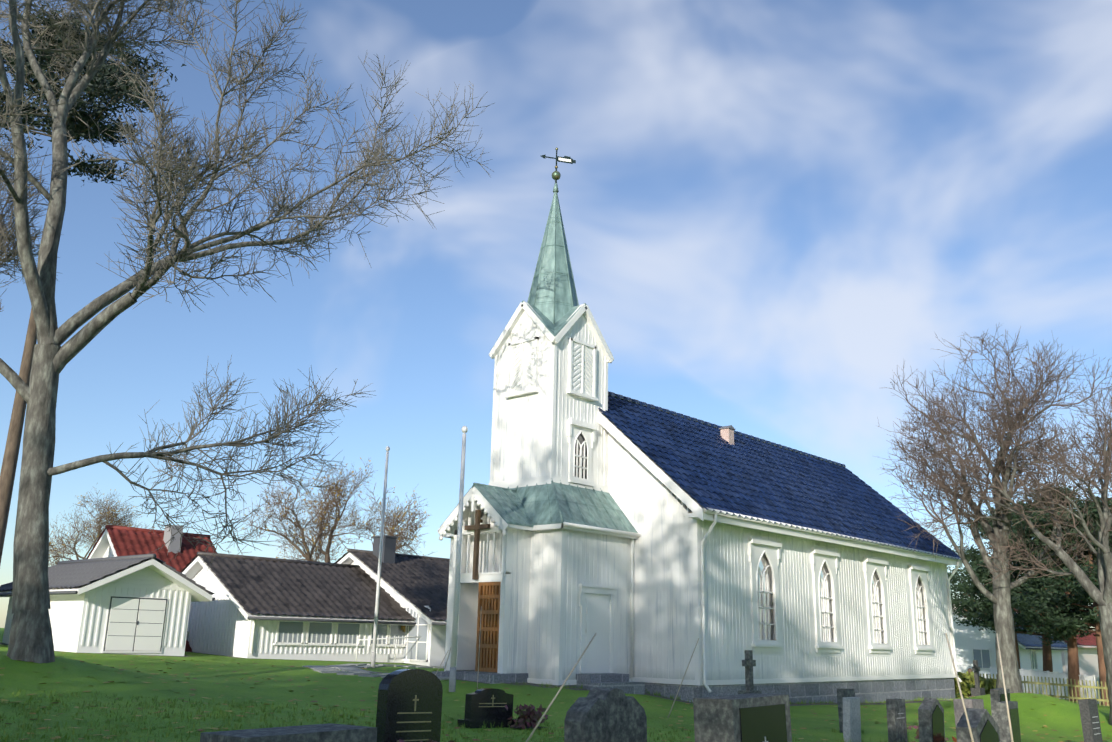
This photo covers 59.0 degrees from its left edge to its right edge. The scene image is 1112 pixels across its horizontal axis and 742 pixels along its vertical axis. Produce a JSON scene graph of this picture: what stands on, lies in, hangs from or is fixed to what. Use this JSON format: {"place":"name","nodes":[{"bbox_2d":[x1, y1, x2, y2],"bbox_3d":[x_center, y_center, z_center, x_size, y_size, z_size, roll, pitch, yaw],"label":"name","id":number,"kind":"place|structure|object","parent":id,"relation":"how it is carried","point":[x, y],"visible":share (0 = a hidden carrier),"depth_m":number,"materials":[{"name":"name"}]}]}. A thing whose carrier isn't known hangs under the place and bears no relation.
{"place":"outdoors","nodes":[
{"label":"outdoors","id":0,"kind":"place"},
{"bbox_2d":[302,663,448,679],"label":"flagstone path","id":1,"kind":"structure","parent":0,"point":[353,669],"depth_m":26.04,"materials":[{"name":"grey stone"}]},
{"bbox_2d":[371,446,389,667],"bbox_3d":[-5.739,6.075,32.090,0.148,7.356,0.148,2,-15,-3],"label":"flag pole","id":2,"kind":"object","parent":1,"relation":"on","point":[373,654],"visible":0.92,"depth_m":31.93,"materials":[{"name":"white metal"}]},
{"bbox_2d":[0,643,952,705],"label":"ground soil strips","id":3,"kind":"object","parent":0,"point":[792,704],"visible":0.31,"depth_m":27.20,"materials":[{"name":"brown soil"}]},
{"bbox_2d":[0,628,1111,741],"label":"lawn","id":4,"kind":"structure","parent":0,"point":[1063,718],"depth_m":18.54,"materials":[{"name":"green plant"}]},
{"bbox_2d":[0,1,186,563],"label":"pine tree","id":5,"kind":"object","parent":4,"relation":"on","point":[76,128],"visible":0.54,"depth_m":38.31,"materials":[{"name":"green plant"}]},
{"bbox_2d":[48,488,154,565],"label":"tree","id":6,"kind":"object","parent":4,"relation":"on","point":[102,522],"visible":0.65,"depth_m":67.10,"materials":[{"name":"brown plant"}]},
{"bbox_2d":[0,554,214,655],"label":"garage","id":7,"kind":"structure","parent":4,"relation":"on","point":[136,604],"depth_m":30.98,"materials":[{"name":"white paint"}]},
{"bbox_2d":[86,525,215,651],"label":"house","id":8,"kind":"structure","parent":4,"relation":"on","point":[114,541],"depth_m":40.15,"materials":[{"name":"red tile"}]},
{"bbox_2d":[0,0,493,662],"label":"tree","id":9,"kind":"object","parent":4,"relation":"on","point":[30,636],"visible":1,"depth_m":20.34,"materials":[{"name":"grey plant"}]},
{"bbox_2d":[200,723,376,741],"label":"gravestone","id":10,"kind":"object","parent":4,"relation":"on","point":[329,732],"depth_m":8.08,"materials":[{"name":"grey stone"}]},
{"bbox_2d":[181,551,420,662],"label":"house","id":11,"kind":"structure","parent":4,"relation":"on","point":[268,608],"depth_m":36.15,"materials":[{"name":"white wood"}]},
{"bbox_2d":[228,457,436,562],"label":"tree","id":12,"kind":"object","parent":4,"relation":"on","point":[333,502],"visible":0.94,"depth_m":48.29,"materials":[{"name":"brown plant"}]},
{"bbox_2d":[335,535,449,665],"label":"house","id":13,"kind":"structure","parent":4,"relation":"on","point":[415,587],"depth_m":39.98,"materials":[{"name":"white paint"}]},
{"bbox_2d":[376,669,454,741],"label":"gravestone","id":14,"kind":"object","parent":4,"relation":"on","point":[409,705],"depth_m":10.82,"materials":[{"name":"black stone"}]},
{"bbox_2d":[449,426,467,691],"bbox_3d":[-2.146,4.124,21.591,0.148,5.971,0.148,2,-15,-3],"label":"flag pole","id":15,"kind":"object","parent":4,"relation":"on","point":[452,675],"visible":0.98,"depth_m":21.45,"materials":[{"name":"white metal"}]},
{"bbox_2d":[455,688,548,728],"bbox_3d":[-0.795,5.525,15.614,0.904,0.906,1.698,-12,-20,40],"label":"gravestone","id":16,"kind":"object","parent":4,"relation":"on","point":[491,708],"visible":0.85,"depth_m":15.61,"materials":[{"name":"stone"}]},
{"bbox_2d":[0,653,1110,741],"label":"fallen leaves","id":17,"kind":"object","parent":4,"relation":"on","point":[360,700],"visible":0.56,"depth_m":17.78,"materials":[{"name":"brown plant"}]},
{"bbox_2d":[564,688,646,741],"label":"gravestone","id":18,"kind":"object","parent":4,"relation":"on","point":[606,715],"visible":1,"depth_m":9.76,"materials":[{"name":"grey stone"}]},
{"bbox_2d":[432,670,954,702],"bbox_3d":[4.540,10.241,30.664,8.054,1.800,20.480,-12,-20,40],"label":"stone foundation","id":19,"kind":"object","parent":4,"relation":"on","point":[871,691],"visible":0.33,"depth_m":26.71,"materials":[{"name":"grey stone"}]},
{"bbox_2d":[438,301,962,692],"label":"church walls","id":20,"kind":"structure","parent":4,"relation":"on","point":[664,588],"depth_m":25.90,"materials":[{"name":"white wood"}]},
{"bbox_2d":[464,510,490,579],"bbox_3d":[-1.958,4.365,24.673,0.860,1.720,0.190,-12,-20,40],"label":"cross","id":21,"kind":"object","parent":20,"relation":"attached to","point":[477,527],"visible":0.94,"depth_m":24.61,"materials":[{"name":"brown wood"}]},
{"bbox_2d":[475,582,500,671],"bbox_3d":[-1.633,6.229,23.954,0.780,2.120,0.075,-12,-20,40],"label":"door","id":22,"kind":"structure","parent":20,"relation":"in","point":[488,612],"depth_m":23.94,"materials":[{"name":"brown wood"}]},
{"bbox_2d":[440,480,637,532],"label":"church copper roofs","id":23,"kind":"structure","parent":20,"relation":"on","point":[546,503],"depth_m":25.13,"materials":[{"name":"green metal"}]},
{"bbox_2d":[504,336,597,401],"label":"louvered shutters","id":24,"kind":"object","parent":20,"relation":"attached to","point":[522,371],"visible":0.85,"depth_m":26.97,"materials":[{"name":"white wood"}]},
{"bbox_2d":[491,191,612,355],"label":"church spire","id":25,"kind":"structure","parent":20,"relation":"on","point":[552,302],"depth_m":28.08,"materials":[{"name":"green metal"}]},
{"bbox_2d":[541,148,575,192],"bbox_3d":[0.050,-5.974,29.479,0.273,1.605,1.106,-72,-74,74],"label":"weather vane","id":26,"kind":"object","parent":25,"relation":"on","point":[556,175],"visible":1,"depth_m":29.50,"materials":[{"name":"metal"}]},
{"bbox_2d":[574,433,586,478],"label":"arched window","id":27,"kind":"structure","parent":20,"relation":"in","point":[581,438],"depth_m":26.53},
{"bbox_2d":[599,396,959,559],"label":"church roof tiles","id":28,"kind":"object","parent":20,"relation":"attached to","point":[705,466],"visible":0.96,"depth_m":30.69,"materials":[{"name":"blue tile"}]},
{"bbox_2d":[608,391,845,467],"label":"church ridge caps","id":29,"kind":"object","parent":28,"relation":"on","point":[651,406],"visible":0.48,"depth_m":33.35,"materials":[{"name":"blue tile"}]},
{"bbox_2d":[719,425,734,444],"bbox_3d":[5.726,2.238,32.828,0.400,0.830,0.400,-12,-20,40],"label":"chimney","id":30,"kind":"object","parent":28,"relation":"on","point":[727,433],"visible":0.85,"depth_m":32.74,"materials":[{"name":"white paint"}]},
{"bbox_2d":[758,553,926,644],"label":"church windows","id":31,"kind":"structure","parent":20,"relation":"in","point":[764,563],"depth_m":29.36,"materials":[{"name":"grey glass"}]},
{"bbox_2d":[435,606,1013,741],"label":"support poles","id":32,"kind":"object","parent":4,"relation":"on","point":[957,679],"visible":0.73,"depth_m":6.96,"materials":[{"name":"beige"}]},
{"bbox_2d":[693,693,791,741],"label":"gravestone","id":33,"kind":"object","parent":4,"relation":"on","point":[751,717],"visible":1,"depth_m":8.79,"materials":[{"name":"grey stone"}]},
{"bbox_2d":[738,650,760,693],"bbox_3d":[4.397,7.215,22.306,0.440,1.680,0.640,-12,-20,40],"label":"cross gravestone","id":34,"kind":"object","parent":4,"relation":"on","point":[748,662],"visible":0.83,"depth_m":22.33,"materials":[{"name":"grey stone"}]},
{"bbox_2d":[832,689,863,733],"bbox_3d":[5.609,6.567,18.952,0.544,0.844,0.821,-12,-20,40],"label":"grave","id":35,"kind":"object","parent":4,"relation":"on","point":[841,693],"visible":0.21,"depth_m":18.89,"materials":[{"name":"grey stone"}]},
{"bbox_2d":[833,697,870,741],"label":"grave","id":36,"kind":"object","parent":4,"relation":"on","point":[851,721],"visible":1,"depth_m":16.96,"materials":[{"name":"stone"}]},
{"bbox_2d":[879,698,949,741],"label":"gravestone","id":37,"kind":"object","parent":4,"relation":"on","point":[896,720],"visible":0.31,"depth_m":17.20,"materials":[{"name":"grey stone"}]},
{"bbox_2d":[918,697,956,741],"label":"grave","id":38,"kind":"object","parent":4,"relation":"on","point":[931,719],"visible":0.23,"depth_m":14.73,"materials":[{"name":"grey stone"}]},
{"bbox_2d":[953,699,983,724],"bbox_3d":[6.750,5.817,15.978,0.743,0.926,0.914,-12,-20,40],"label":"gravestone","id":39,"kind":"object","parent":4,"relation":"on","point":[969,703],"visible":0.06,"depth_m":15.94,"materials":[{"name":"grey stone"}]},
{"bbox_2d":[954,671,991,697],"bbox_3d":[16.187,12.375,38.682,1.809,1.125,1.872,-12,-20,40],"label":"bush","id":40,"kind":"object","parent":4,"relation":"on","point":[968,680],"visible":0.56,"depth_m":38.33,"materials":[{"name":"green plant"}]},
{"bbox_2d":[969,660,984,697],"bbox_3d":[15.027,11.220,35.015,0.440,1.748,0.640,-12,-20,40],"label":"cross gravestone","id":41,"kind":"object","parent":4,"relation":"on","point":[977,690],"visible":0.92,"depth_m":34.98,"materials":[{"name":"stone"}]},
{"bbox_2d":[956,708,999,741],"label":"gravestone","id":42,"kind":"object","parent":4,"relation":"on","point":[984,726],"visible":1,"depth_m":10.57,"materials":[{"name":"grey stone"}]},
{"bbox_2d":[967,678,995,693],"bbox_3d":[17.135,12.579,38.786,1.688,0.900,1.708,-12,-20,40],"label":"bush","id":43,"kind":"object","parent":4,"relation":"on","point":[993,683],"visible":0.15,"depth_m":38.48,"materials":[{"name":"green plant"}]},
{"bbox_2d":[874,324,1111,692],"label":"tree","id":44,"kind":"object","parent":4,"relation":"on","point":[1000,597],"visible":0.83,"depth_m":28.27,"materials":[{"name":"grey plant"}]},
{"bbox_2d":[947,510,1051,668],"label":"pine tree","id":45,"kind":"object","parent":4,"relation":"on","point":[975,556],"visible":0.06,"depth_m":56.66,"materials":[{"name":"green plant"}]},
{"bbox_2d":[990,688,1009,724],"bbox_3d":[8.148,6.361,18.020,0.522,1.027,0.978,-12,-20,40],"label":"gravestone","id":46,"kind":"object","parent":4,"relation":"on","point":[997,694],"visible":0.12,"depth_m":17.87,"materials":[{"name":"grey stone"}]},
{"bbox_2d":[996,701,1020,741],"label":"gravestone","id":47,"kind":"object","parent":4,"relation":"on","point":[1003,725],"visible":0.78,"depth_m":14.72,"materials":[{"name":"grey stone"}]},
{"bbox_2d":[952,602,1066,678],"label":"house","id":48,"kind":"structure","parent":4,"relation":"on","point":[972,643],"depth_m":62.51,"materials":[{"name":"white paint"}]},
{"bbox_2d":[920,384,1111,725],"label":"tree","id":49,"kind":"object","parent":4,"relation":"on","point":[1101,596],"visible":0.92,"depth_m":26.02,"materials":[{"name":"grey plant"}]},
{"bbox_2d":[948,505,1092,671],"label":"pine tree","id":50,"kind":"object","parent":4,"relation":"on","point":[984,612],"visible":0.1,"depth_m":48.83,"materials":[{"name":"green plant"}]},
{"bbox_2d":[963,478,1111,700],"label":"pine tree","id":51,"kind":"object","parent":4,"relation":"on","point":[1027,609],"visible":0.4,"depth_m":43.87,"materials":[{"name":"green plant"}]},
{"bbox_2d":[980,673,1108,706],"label":"fence pickets","id":52,"kind":"object","parent":4,"relation":"on","point":[1056,684],"visible":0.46,"depth_m":38.24,"materials":[{"name":"brown wood"}]},
{"bbox_2d":[990,666,1100,703],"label":"white fence boards","id":53,"kind":"object","parent":4,"relation":"on","point":[1043,674],"visible":0.48,"depth_m":45.24,"materials":[{"name":"white paint"}]},
{"bbox_2d":[1014,608,1098,677],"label":"house","id":54,"kind":"structure","parent":4,"relation":"on","point":[1088,657],"depth_m":73.07,"materials":[{"name":"beige"}]},
{"bbox_2d":[1012,493,1111,705],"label":"pine tree","id":55,"kind":"object","parent":4,"relation":"on","point":[1050,590],"visible":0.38,"depth_m":42.80,"materials":[{"name":"green plant"}]},
{"bbox_2d":[1078,699,1102,741],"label":"gravestone","id":56,"kind":"object","parent":4,"relation":"on","point":[1090,721],"visible":1,"depth_m":17.24,"materials":[{"name":"stone"}]},
{"bbox_2d":[0,0,1111,627],"label":"sky","id":57,"kind":"structure","parent":0,"point":[771,210],"materials":[{"name":"blue"}]}
]}

